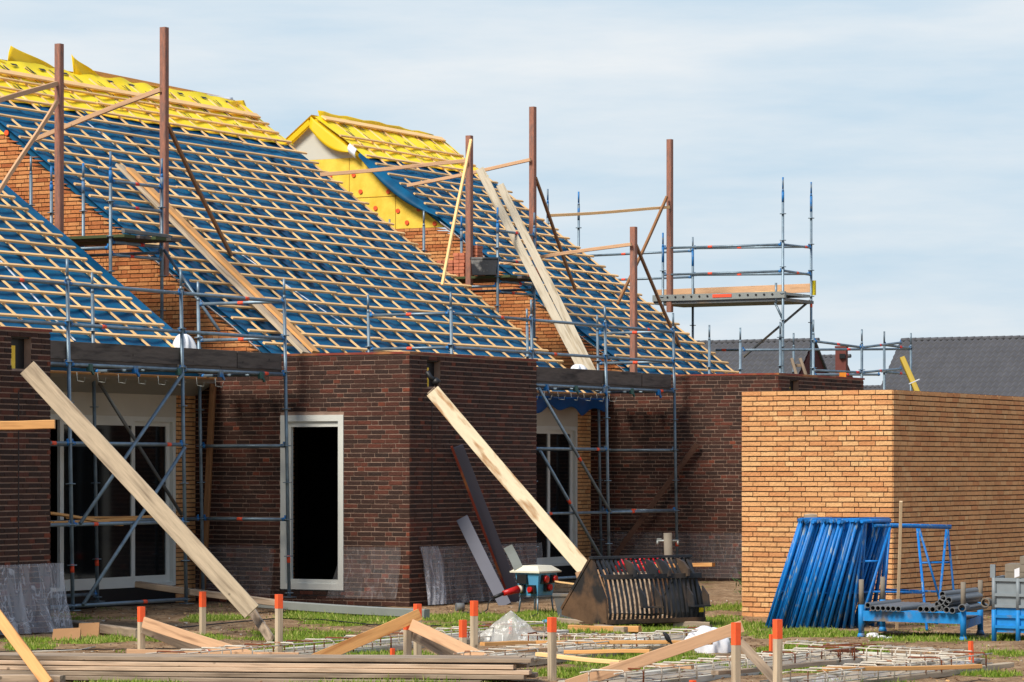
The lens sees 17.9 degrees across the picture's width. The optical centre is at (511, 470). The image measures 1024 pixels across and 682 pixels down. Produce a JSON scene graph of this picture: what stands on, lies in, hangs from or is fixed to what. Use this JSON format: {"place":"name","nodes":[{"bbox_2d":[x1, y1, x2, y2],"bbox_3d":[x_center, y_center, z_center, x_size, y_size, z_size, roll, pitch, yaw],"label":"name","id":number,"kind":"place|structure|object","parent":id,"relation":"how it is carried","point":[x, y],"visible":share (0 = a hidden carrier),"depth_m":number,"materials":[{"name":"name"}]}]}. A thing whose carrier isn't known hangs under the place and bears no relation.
{"place":"outdoors","nodes":[
{"label":"outdoors","id":0,"kind":"place"},
{"bbox_2d":[0,420,54,429],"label":"timber beam","id":1,"kind":"structure","parent":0,"point":[27,425],"depth_m":32.97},
{"bbox_2d":[0,579,1023,681],"bbox_3d":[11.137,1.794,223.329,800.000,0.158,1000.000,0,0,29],"label":"ground","id":2,"kind":"structure","parent":0,"point":[719,592],"depth_m":37.61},
{"bbox_2d":[0,326,51,634],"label":"brick extension","id":3,"kind":"object","parent":2,"relation":"on","point":[25,505],"visible":0.91,"depth_m":36.37,"materials":[{"name":"brick"}]},
{"bbox_2d":[0,609,53,681],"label":"foreground timber","id":4,"kind":"object","parent":2,"relation":"on","point":[24,651],"visible":1,"depth_m":27.74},
{"bbox_2d":[0,674,65,681],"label":"bearer","id":5,"kind":"object","parent":2,"relation":"on","point":[23,678],"visible":0.77,"depth_m":27.94,"materials":[{"name":"grey wood"}]},
{"bbox_2d":[0,563,69,634],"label":"plastic sheet","id":6,"kind":"object","parent":2,"relation":"on","point":[32,587],"visible":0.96,"depth_m":36.37,"materials":[{"name":"grey"}]},
{"bbox_2d":[0,180,223,609],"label":"brick house","id":7,"kind":"structure","parent":2,"relation":"on","point":[34,244],"depth_m":44.25,"materials":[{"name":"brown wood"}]},
{"bbox_2d":[50,414,175,591],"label":"sliding door","id":8,"kind":"structure","parent":7,"relation":"in","point":[148,554],"depth_m":43.74,"materials":[{"name":"white paint"}]},
{"bbox_2d":[20,361,258,617],"bbox_3d":[-4.107,0.206,35.810,0.214,3.727,0.057,-43,-8,0],"label":"leaning board","id":9,"kind":"object","parent":2,"relation":"on","point":[141,491],"visible":1,"depth_m":35.79,"materials":[{"name":"wood"}]},
{"bbox_2d":[0,259,293,610],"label":"scaffold","id":10,"kind":"object","parent":2,"relation":"on","point":[92,357],"visible":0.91,"depth_m":42.08,"materials":[{"name":"metal"}]},
{"bbox_2d":[141,628,211,650],"bbox_3d":[-3.261,1.724,32.300,0.870,0.116,0.038,22,0,-13],"label":"sloping board","id":11,"kind":"object","parent":2,"relation":"on","point":[171,641],"visible":0.39,"depth_m":32.25,"materials":[{"name":"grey wood"}]},
{"bbox_2d":[142,617,260,653],"bbox_3d":[-2.994,1.658,31.500,1.779,0.118,0.039,14,0,42],"label":"sloping board","id":12,"kind":"object","parent":2,"relation":"on","point":[183,635],"visible":0.72,"depth_m":31.66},
{"bbox_2d":[135,581,274,605],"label":"ground timber","id":13,"kind":"object","parent":2,"relation":"on","point":[191,591],"visible":0.74,"depth_m":42.12,"materials":[{"name":"grey wood"}]},
{"bbox_2d":[198,383,216,601],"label":"wood post","id":14,"kind":"object","parent":2,"relation":"on","point":[209,451],"visible":0.81,"depth_m":45.02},
{"bbox_2d":[127,649,298,653],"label":"profile board","id":15,"kind":"object","parent":2,"relation":"on","point":[144,651],"visible":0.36,"depth_m":31.06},
{"bbox_2d":[249,609,274,641],"bbox_3d":[-2.813,1.667,36.081,0.042,0.106,3.158,28,0,-11],"label":"grey lath","id":16,"kind":"object","parent":2,"relation":"on","point":[262,626],"visible":0.67,"depth_m":35.52,"materials":[{"name":"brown wood"}]},
{"bbox_2d":[65,675,484,681],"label":"pile plank","id":17,"kind":"object","parent":2,"relation":"on","point":[209,679],"visible":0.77,"depth_m":28.12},
{"bbox_2d":[0,670,526,679],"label":"pile plank","id":18,"kind":"object","parent":17,"relation":"on","point":[268,674],"visible":0.98,"depth_m":28.13,"materials":[{"name":"wood"}]},
{"bbox_2d":[0,664,531,674],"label":"pile plank","id":19,"kind":"object","parent":18,"relation":"on","point":[272,669],"visible":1,"depth_m":28.14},
{"bbox_2d":[0,659,515,668],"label":"pile plank","id":20,"kind":"object","parent":19,"relation":"on","point":[278,664],"visible":0.99,"depth_m":28.19,"materials":[{"name":"wood"}]},
{"bbox_2d":[0,654,533,662],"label":"pile plank","id":21,"kind":"object","parent":20,"relation":"on","point":[282,658],"visible":0.96,"depth_m":28.23,"materials":[{"name":"wood"}]},
{"bbox_2d":[275,594,282,651],"bbox_3d":[-2.259,1.542,31.534,0.065,0.676,0.065,0,0,-29],"label":"marker stake","id":22,"kind":"object","parent":2,"relation":"on","point":[278,617],"visible":0.83,"depth_m":31.51,"materials":[{"name":"orange paint"}]},
{"bbox_2d":[53,351,537,606],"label":"brick extension","id":23,"kind":"object","parent":2,"relation":"on","point":[383,497],"visible":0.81,"depth_m":44.61,"materials":[{"name":"brick"}]},
{"bbox_2d":[29,151,220,331],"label":"scaffold","id":24,"kind":"object","parent":23,"relation":"on","point":[161,238],"visible":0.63,"depth_m":47.02,"materials":[{"name":"metal"}]},
{"bbox_2d":[0,43,63,232],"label":"timber post","id":25,"kind":"object","parent":24,"relation":"on","point":[57,106],"visible":0.94,"depth_m":46.94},
{"bbox_2d":[115,163,309,353],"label":"roof plank","id":26,"kind":"object","parent":23,"relation":"on","point":[244,291],"visible":0.83,"depth_m":48.62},
{"bbox_2d":[126,167,319,352],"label":"roof plank","id":27,"kind":"object","parent":26,"relation":"on","point":[228,266],"visible":0.87,"depth_m":48.73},
{"bbox_2d":[0,46,615,579],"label":"brick house","id":28,"kind":"structure","parent":2,"relation":"on","point":[332,252],"depth_m":52.57,"materials":[{"name":"orange brick"}]},
{"bbox_2d":[35,27,232,275],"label":"timber post","id":29,"kind":"object","parent":28,"relation":"on","point":[166,130],"visible":0.95,"depth_m":47.58,"materials":[{"name":"brown wood"}]},
{"bbox_2d":[320,135,472,287],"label":"timber post","id":30,"kind":"object","parent":28,"relation":"on","point":[467,175],"visible":1,"depth_m":56.26,"materials":[{"name":"brown wood"}]},
{"bbox_2d":[536,426,577,565],"bbox_3d":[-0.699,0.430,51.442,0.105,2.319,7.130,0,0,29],"label":"sliding door","id":31,"kind":"structure","parent":28,"relation":"in","point":[550,497],"depth_m":54.03,"materials":[{"name":"white paint"}]},
{"bbox_2d":[536,396,609,414],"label":"tarpaulin","id":32,"kind":"object","parent":28,"relation":"hanging from","point":[582,406],"visible":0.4,"depth_m":53.43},
{"bbox_2d":[257,601,429,617],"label":"metal channel","id":33,"kind":"object","parent":2,"relation":"on","point":[343,609],"visible":0.79,"depth_m":40.88,"materials":[{"name":"metal"}]},
{"bbox_2d":[313,609,421,654],"bbox_3d":[-1.358,1.567,30.550,1.256,0.117,0.038,-22,0,-34],"label":"sloping board","id":34,"kind":"object","parent":2,"relation":"on","point":[371,635],"visible":0.84,"depth_m":30.57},
{"bbox_2d":[259,629,536,651],"bbox_3d":[-1.483,1.812,33.325,0.624,0.068,7.247,0,0,29],"label":"trench foil","id":35,"kind":"object","parent":2,"relation":"on","point":[329,645],"visible":0.13,"depth_m":33.63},
{"bbox_2d":[145,621,546,653],"bbox_3d":[-1.458,1.729,32.779,0.362,0.142,7.128,0,0,29],"label":"rebar cage","id":36,"kind":"object","parent":35,"relation":"on","point":[205,649],"visible":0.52,"depth_m":32.05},
{"bbox_2d":[303,630,568,654],"bbox_3d":[-1.187,1.810,33.158,0.096,0.059,7.247,0,0,29],"label":"foundation board","id":37,"kind":"object","parent":2,"relation":"on","point":[505,638],"visible":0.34,"depth_m":34.64,"materials":[{"name":"wood"}]},
{"bbox_2d":[411,632,460,654],"bbox_3d":[-0.658,1.704,30.775,0.777,0.120,0.039,28,0,27],"label":"sloping board","id":38,"kind":"object","parent":2,"relation":"on","point":[436,648],"visible":0.41,"depth_m":30.81,"materials":[{"name":"brown wood"}]},
{"bbox_2d":[408,619,485,654],"bbox_3d":[-0.498,1.643,30.200,0.038,0.117,1.543,22,0,-39],"label":"sloping board","id":39,"kind":"object","parent":2,"relation":"on","point":[438,637],"visible":0.65,"depth_m":30.40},
{"bbox_2d":[470,601,477,648],"bbox_3d":[-0.374,1.586,32.170,0.065,0.588,0.065,0,0,-29],"label":"marker stake","id":40,"kind":"object","parent":2,"relation":"on","point":[474,624],"visible":0.83,"depth_m":32.14,"materials":[{"name":"orange paint"}]},
{"bbox_2d":[456,515,510,604],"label":"coated panel","id":41,"kind":"object","parent":2,"relation":"on","point":[480,555],"visible":0.96,"depth_m":44.24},
{"bbox_2d":[453,444,521,601],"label":"coated panel","id":42,"kind":"object","parent":2,"relation":"on","point":[486,521],"visible":0.87,"depth_m":44.88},
{"bbox_2d":[450,446,507,595],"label":"red edge strip","id":43,"kind":"object","parent":42,"relation":"attached to","point":[478,516],"visible":0.96,"depth_m":44.73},
{"bbox_2d":[0,599,1023,681],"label":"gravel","id":44,"kind":"structure","parent":2,"relation":"on","point":[956,678],"depth_m":36.96,"materials":[{"name":"gravel"}]},
{"bbox_2d":[478,611,545,641],"bbox_3d":[-0.015,1.659,34.776,0.806,0.322,0.500,0,0,0],"label":"plastic heap","id":45,"kind":"object","parent":2,"relation":"on","point":[500,622],"visible":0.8,"depth_m":34.80,"materials":[{"name":"white"}]},
{"bbox_2d":[286,110,738,374],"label":"brick house","id":46,"kind":"structure","parent":2,"relation":"on","point":[327,141],"depth_m":60.12,"materials":[{"name":"orange brick"}]},
{"bbox_2d":[407,106,576,290],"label":"timber post","id":47,"kind":"object","parent":46,"relation":"on","point":[534,184],"visible":0.91,"depth_m":57.61,"materials":[{"name":"brown wood"}]},
{"bbox_2d":[503,227,680,371],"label":"timber post","id":48,"kind":"object","parent":46,"relation":"on","point":[634,248],"visible":0.85,"depth_m":56.58,"materials":[{"name":"brown wood"}]},
{"bbox_2d":[550,139,672,311],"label":"timber post","id":49,"kind":"object","parent":46,"relation":"on","point":[668,201],"visible":0.9,"depth_m":62.44,"materials":[{"name":"brown wood"}]},
{"bbox_2d":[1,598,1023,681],"bbox_3d":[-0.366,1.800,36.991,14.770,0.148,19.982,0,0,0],"label":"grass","id":50,"kind":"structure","parent":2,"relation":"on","point":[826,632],"depth_m":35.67,"materials":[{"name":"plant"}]},
{"bbox_2d":[427,386,599,574],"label":"formwork board","id":51,"kind":"object","parent":2,"relation":"on","point":[549,528],"visible":0.95,"depth_m":42.40,"materials":[{"name":"wood"}]},
{"bbox_2d":[467,565,561,613],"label":"power box","id":52,"kind":"object","parent":2,"relation":"on","point":[535,581],"visible":0.96,"depth_m":41.48,"materials":[{"name":"blue plastic"}]},
{"bbox_2d":[365,292,679,579],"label":"scaffold","id":53,"kind":"object","parent":2,"relation":"on","point":[604,381],"visible":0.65,"depth_m":51.68,"materials":[{"name":"metal"}]},
{"bbox_2d":[547,617,556,680],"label":"marker stake","id":54,"kind":"object","parent":2,"relation":"on","point":[551,648],"visible":1,"depth_m":28.23,"materials":[{"name":"orange paint"}]},
{"bbox_2d":[535,652,623,663],"bbox_3d":[0.604,1.690,29.172,0.080,0.045,1.149,0,1,-39],"label":"lath","id":55,"kind":"object","parent":2,"relation":"on","point":[576,658],"visible":0.74,"depth_m":29.12,"materials":[{"name":"brown wood"}]},
{"bbox_2d":[503,635,685,657],"bbox_3d":[0.867,1.812,32.637,0.620,0.068,5.542,0,0,27],"label":"trench foil","id":56,"kind":"object","parent":2,"relation":"on","point":[617,647],"visible":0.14,"depth_m":32.70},
{"bbox_2d":[453,627,698,661],"bbox_3d":[0.853,1.729,32.102,0.358,0.142,5.451,0,0,27],"label":"rebar cage","id":57,"kind":"object","parent":56,"relation":"on","point":[571,642],"visible":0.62,"depth_m":31.80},
{"bbox_2d":[536,640,712,644],"bbox_3d":[1.092,1.690,31.919,1.801,0.046,0.075,-1,0,19],"label":"lath","id":58,"kind":"object","parent":57,"relation":"on","point":[628,641],"visible":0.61,"depth_m":31.87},
{"bbox_2d":[521,632,667,648],"bbox_3d":[0.836,1.729,33.074,1.455,0.142,0.357,0,0,16],"label":"rebar cage","id":59,"kind":"object","parent":56,"relation":"on","point":[577,635],"visible":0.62,"depth_m":33.03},
{"bbox_2d":[564,649,651,653],"bbox_3d":[0.893,1.690,30.322,0.863,0.045,0.077,-2,-1,25],"label":"lath","id":60,"kind":"object","parent":2,"relation":"on","point":[606,651],"visible":0.95,"depth_m":30.29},
{"bbox_2d":[560,555,710,624],"bbox_3d":[1.446,1.390,37.953,1.420,0.790,1.052,0,0,-33],"label":"loader bucket","id":61,"kind":"object","parent":2,"relation":"on","point":[683,597],"visible":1,"depth_m":37.65,"materials":[{"name":"metal"}]},
{"bbox_2d":[530,636,741,665],"bbox_3d":[1.170,1.810,32.482,0.094,0.059,5.542,0,0,27],"label":"foundation board","id":62,"kind":"object","parent":2,"relation":"on","point":[542,661],"visible":0.21,"depth_m":31.43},
{"bbox_2d":[611,571,673,613],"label":"pallet box","id":63,"kind":"object","parent":2,"relation":"on","point":[633,594],"visible":0.14,"depth_m":41.33,"materials":[{"name":"wood"}]},
{"bbox_2d":[565,620,744,681],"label":"sloping board","id":64,"kind":"object","parent":2,"relation":"on","point":[679,647],"visible":0.97,"depth_m":27.35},
{"bbox_2d":[546,177,815,374],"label":"scaffold","id":65,"kind":"object","parent":2,"relation":"on","point":[776,295],"visible":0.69,"depth_m":62.36,"materials":[{"name":"metal"}]},
{"bbox_2d":[558,654,805,681],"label":"foundation board","id":66,"kind":"object","parent":2,"relation":"on","point":[666,670],"visible":0.26,"depth_m":29.20,"materials":[{"name":"wood"}]},
{"bbox_2d":[694,627,730,653],"bbox_3d":[2.006,1.762,32.816,0.384,0.353,0.375,0,0,29],"label":"white bag","id":67,"kind":"object","parent":2,"relation":"on","point":[722,646],"visible":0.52,"depth_m":32.72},
{"bbox_2d":[602,655,824,681],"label":"trench foil","id":68,"kind":"object","parent":2,"relation":"on","point":[702,672],"visible":0.3,"depth_m":29.19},
{"bbox_2d":[580,644,860,681],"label":"rebar cage","id":69,"kind":"object","parent":68,"relation":"on","point":[712,662],"visible":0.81,"depth_m":28.60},
{"bbox_2d":[590,373,864,580],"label":"brick extension","id":70,"kind":"object","parent":2,"relation":"on","point":[709,416],"visible":0.34,"depth_m":54.07,"materials":[{"name":"brick"}]},
{"bbox_2d":[389,207,551,342],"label":"scaffold","id":71,"kind":"object","parent":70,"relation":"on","point":[497,279],"visible":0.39,"depth_m":56.59,"materials":[{"name":"metal"}]},
{"bbox_2d":[437,253,464,276],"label":"brick pile","id":72,"kind":"object","parent":71,"relation":"on","point":[456,266],"visible":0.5,"depth_m":56.52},
{"bbox_2d":[470,257,497,275],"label":"mortar tub","id":73,"kind":"object","parent":71,"relation":"on","point":[484,266],"visible":1,"depth_m":55.85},
{"bbox_2d":[476,167,583,364],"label":"roof plank","id":74,"kind":"object","parent":71,"relation":"on","point":[529,266],"visible":0.85,"depth_m":56.10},
{"bbox_2d":[496,183,595,369],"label":"roof plank","id":75,"kind":"object","parent":71,"relation":"on","point":[542,270],"visible":0.86,"depth_m":55.97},
{"bbox_2d":[612,442,698,555],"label":"wood brace","id":76,"kind":"object","parent":70,"relation":"attached to","point":[654,501],"visible":0.93,"depth_m":54.13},
{"bbox_2d":[731,622,740,681],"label":"marker stake","id":77,"kind":"object","parent":2,"relation":"on","point":[735,651],"visible":1,"depth_m":27.00,"materials":[{"name":"orange paint"}]},
{"bbox_2d":[741,639,772,681],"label":"sloping board","id":78,"kind":"object","parent":2,"relation":"on","point":[757,660],"visible":0.8,"depth_m":27.40,"materials":[{"name":"grey wood"}]},
{"bbox_2d":[646,656,876,681],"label":"foundation board","id":79,"kind":"object","parent":2,"relation":"on","point":[705,678],"visible":0.43,"depth_m":28.36,"materials":[{"name":"wood"}]},
{"bbox_2d":[711,660,836,674],"bbox_3d":[2.256,1.690,27.848,0.075,0.045,2.103,0,-1,33],"label":"lath","id":80,"kind":"object","parent":2,"relation":"on","point":[784,666],"visible":0.84,"depth_m":28.00,"materials":[{"name":"grey wood"}]},
{"bbox_2d":[773,619,782,681],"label":"marker stake","id":81,"kind":"object","parent":2,"relation":"on","point":[777,646],"visible":1,"depth_m":27.00,"materials":[{"name":"orange paint"}]},
{"bbox_2d":[768,517,830,627],"bbox_3d":[3.356,1.194,38.023,0.456,1.286,0.830,0,0,29],"label":"trestle","id":82,"kind":"object","parent":2,"relation":"on","point":[797,536],"visible":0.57,"depth_m":37.69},
{"bbox_2d":[782,520,816,623],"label":"trestle","id":83,"kind":"object","parent":2,"relation":"on","point":[813,522],"visible":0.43,"depth_m":37.64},
{"bbox_2d":[786,520,820,627],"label":"trestle","id":84,"kind":"object","parent":2,"relation":"on","point":[806,563],"visible":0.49,"depth_m":37.68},
{"bbox_2d":[708,320,913,390],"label":"scaffold","id":85,"kind":"object","parent":2,"relation":"on","point":[861,372],"visible":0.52,"depth_m":59.90,"materials":[{"name":"metal"}]},
{"bbox_2d":[790,518,835,627],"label":"trestle","id":86,"kind":"object","parent":2,"relation":"on","point":[809,573],"visible":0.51,"depth_m":37.60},
{"bbox_2d":[797,519,829,627],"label":"trestle","id":87,"kind":"object","parent":2,"relation":"on","point":[817,560],"visible":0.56,"depth_m":37.57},
{"bbox_2d":[799,519,833,626],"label":"trestle","id":88,"kind":"object","parent":2,"relation":"on","point":[831,521],"visible":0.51,"depth_m":37.56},
{"bbox_2d":[806,520,840,626],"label":"trestle","id":89,"kind":"object","parent":2,"relation":"on","point":[824,572],"visible":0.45,"depth_m":37.54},
{"bbox_2d":[813,520,869,627],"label":"trestle","id":90,"kind":"object","parent":2,"relation":"on","point":[840,533],"visible":0.44,"depth_m":37.52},
{"bbox_2d":[817,518,872,627],"bbox_3d":[3.902,1.196,37.915,0.409,1.279,0.830,0,0,29],"label":"trestle","id":91,"kind":"object","parent":2,"relation":"on","point":[837,562],"visible":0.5,"depth_m":37.58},
{"bbox_2d":[822,518,877,628],"bbox_3d":[3.952,1.196,37.825,0.426,1.281,0.830,0,0,29],"label":"trestle","id":92,"kind":"object","parent":2,"relation":"on","point":[841,566],"visible":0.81,"depth_m":37.53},
{"bbox_2d":[826,519,882,627],"bbox_3d":[3.993,1.198,37.811,0.407,1.275,0.830,0,0,29],"label":"trestle","id":93,"kind":"object","parent":2,"relation":"on","point":[851,543],"visible":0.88,"depth_m":37.52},
{"bbox_2d":[831,517,889,627],"bbox_3d":[4.050,1.194,37.860,0.405,1.284,0.830,0,0,29],"label":"trestle","id":94,"kind":"object","parent":2,"relation":"on","point":[845,580],"visible":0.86,"depth_m":37.62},
{"bbox_2d":[835,519,891,628],"bbox_3d":[4.080,1.202,37.840,0.371,1.266,0.830,0,0,29],"label":"trestle","id":95,"kind":"object","parent":2,"relation":"on","point":[865,522],"visible":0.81,"depth_m":37.56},
{"bbox_2d":[842,523,889,628],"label":"trestle","id":96,"kind":"object","parent":2,"relation":"on","point":[853,578],"visible":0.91,"depth_m":37.56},
{"bbox_2d":[850,528,887,628],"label":"trestle","id":97,"kind":"object","parent":2,"relation":"on","point":[861,570],"visible":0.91,"depth_m":37.63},
{"bbox_2d":[782,660,975,681],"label":"trench foil","id":98,"kind":"object","parent":2,"relation":"on","point":[872,675],"visible":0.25,"depth_m":28.77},
{"bbox_2d":[782,651,992,681],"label":"rebar cage","id":99,"kind":"object","parent":98,"relation":"on","point":[891,661],"visible":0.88,"depth_m":28.20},
{"bbox_2d":[822,664,981,670],"bbox_3d":[3.342,1.690,27.790,1.627,0.046,0.081,1,0,-29],"label":"lath","id":100,"kind":"object","parent":99,"relation":"on","point":[912,668],"visible":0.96,"depth_m":27.78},
{"bbox_2d":[742,390,1023,616],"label":"brick shed","id":101,"kind":"structure","parent":2,"relation":"on","point":[955,461],"depth_m":40.42,"materials":[{"name":"brick"}]},
{"bbox_2d":[795,649,982,662],"bbox_3d":[3.475,1.812,31.381,0.620,0.068,2.282,0,0,-39],"label":"trench foil","id":102,"kind":"object","parent":2,"relation":"on","point":[977,660],"visible":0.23,"depth_m":31.43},
{"bbox_2d":[782,640,971,663],"bbox_3d":[3.418,1.729,30.867,0.357,0.142,2.245,0,0,-39],"label":"rebar cage","id":103,"kind":"object","parent":102,"relation":"on","point":[821,643],"visible":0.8,"depth_m":30.75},
{"bbox_2d":[895,501,902,628],"bbox_3d":[4.423,1.093,37.180,0.042,1.576,0.045,0,21,2],"label":"wood stick","id":104,"kind":"object","parent":2,"relation":"on","point":[899,555],"visible":0.85,"depth_m":37.10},
{"bbox_2d":[864,524,951,630],"bbox_3d":[4.569,1.231,37.586,0.639,1.228,1.652,0,0,29],"label":"trestle","id":105,"kind":"object","parent":2,"relation":"on","point":[890,526],"visible":0.93,"depth_m":37.49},
{"bbox_2d":[885,523,954,623],"bbox_3d":[4.902,1.222,38.833,0.889,1.182,1.041,0,0,29],"label":"trestle","id":106,"kind":"object","parent":2,"relation":"on","point":[943,561],"visible":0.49,"depth_m":38.82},
{"bbox_2d":[857,577,984,639],"bbox_3d":[4.517,1.512,35.870,1.278,0.635,2.047,0,0,16],"label":"stillage rack","id":107,"kind":"object","parent":2,"relation":"on","point":[965,620],"visible":0.97,"depth_m":35.36,"materials":[{"name":"blue metal"}]},
{"bbox_2d":[847,662,1013,681],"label":"foundation board","id":108,"kind":"object","parent":2,"relation":"on","point":[948,673],"visible":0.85,"depth_m":28.75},
{"bbox_2d":[990,564,1023,640],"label":"metal bin","id":109,"kind":"object","parent":2,"relation":"on","point":[1007,604],"visible":1,"depth_m":34.66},
{"bbox_2d":[0,0,1023,384],"label":"sky","id":110,"kind":"structure","parent":0,"point":[904,119],"materials":[{"name":"blue"}]},
{"bbox_2d":[696,338,828,373],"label":"distant house","id":111,"kind":"structure","parent":0,"point":[760,361],"depth_m":150.45,"materials":[{"name":"tile"}]},
{"bbox_2d":[822,346,852,376],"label":"distant house","id":112,"kind":"structure","parent":0,"point":[837,360],"depth_m":166.82,"materials":[{"name":"brick"}]},
{"bbox_2d":[879,335,1023,396],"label":"distant house","id":113,"kind":"structure","parent":0,"point":[988,365],"depth_m":147.08,"materials":[{"name":"tile"}]},
{"label":"pile plank","id":114,"kind":"object","parent":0,"visible":0},
{"bbox_2d":[231,661,529,667],"bbox_3d":[-2.288,1.689,28.576,4.905,0.045,0.225,0,0,8],"label":"pile plank","id":115,"kind":"object","parent":114,"relation":"on","point":[522,665],"visible":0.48,"depth_m":28.26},
{"bbox_2d":[0,652,521,656],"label":"pile plank","id":116,"kind":"object","parent":115,"relation":"on","point":[269,654],"visible":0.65,"depth_m":28.54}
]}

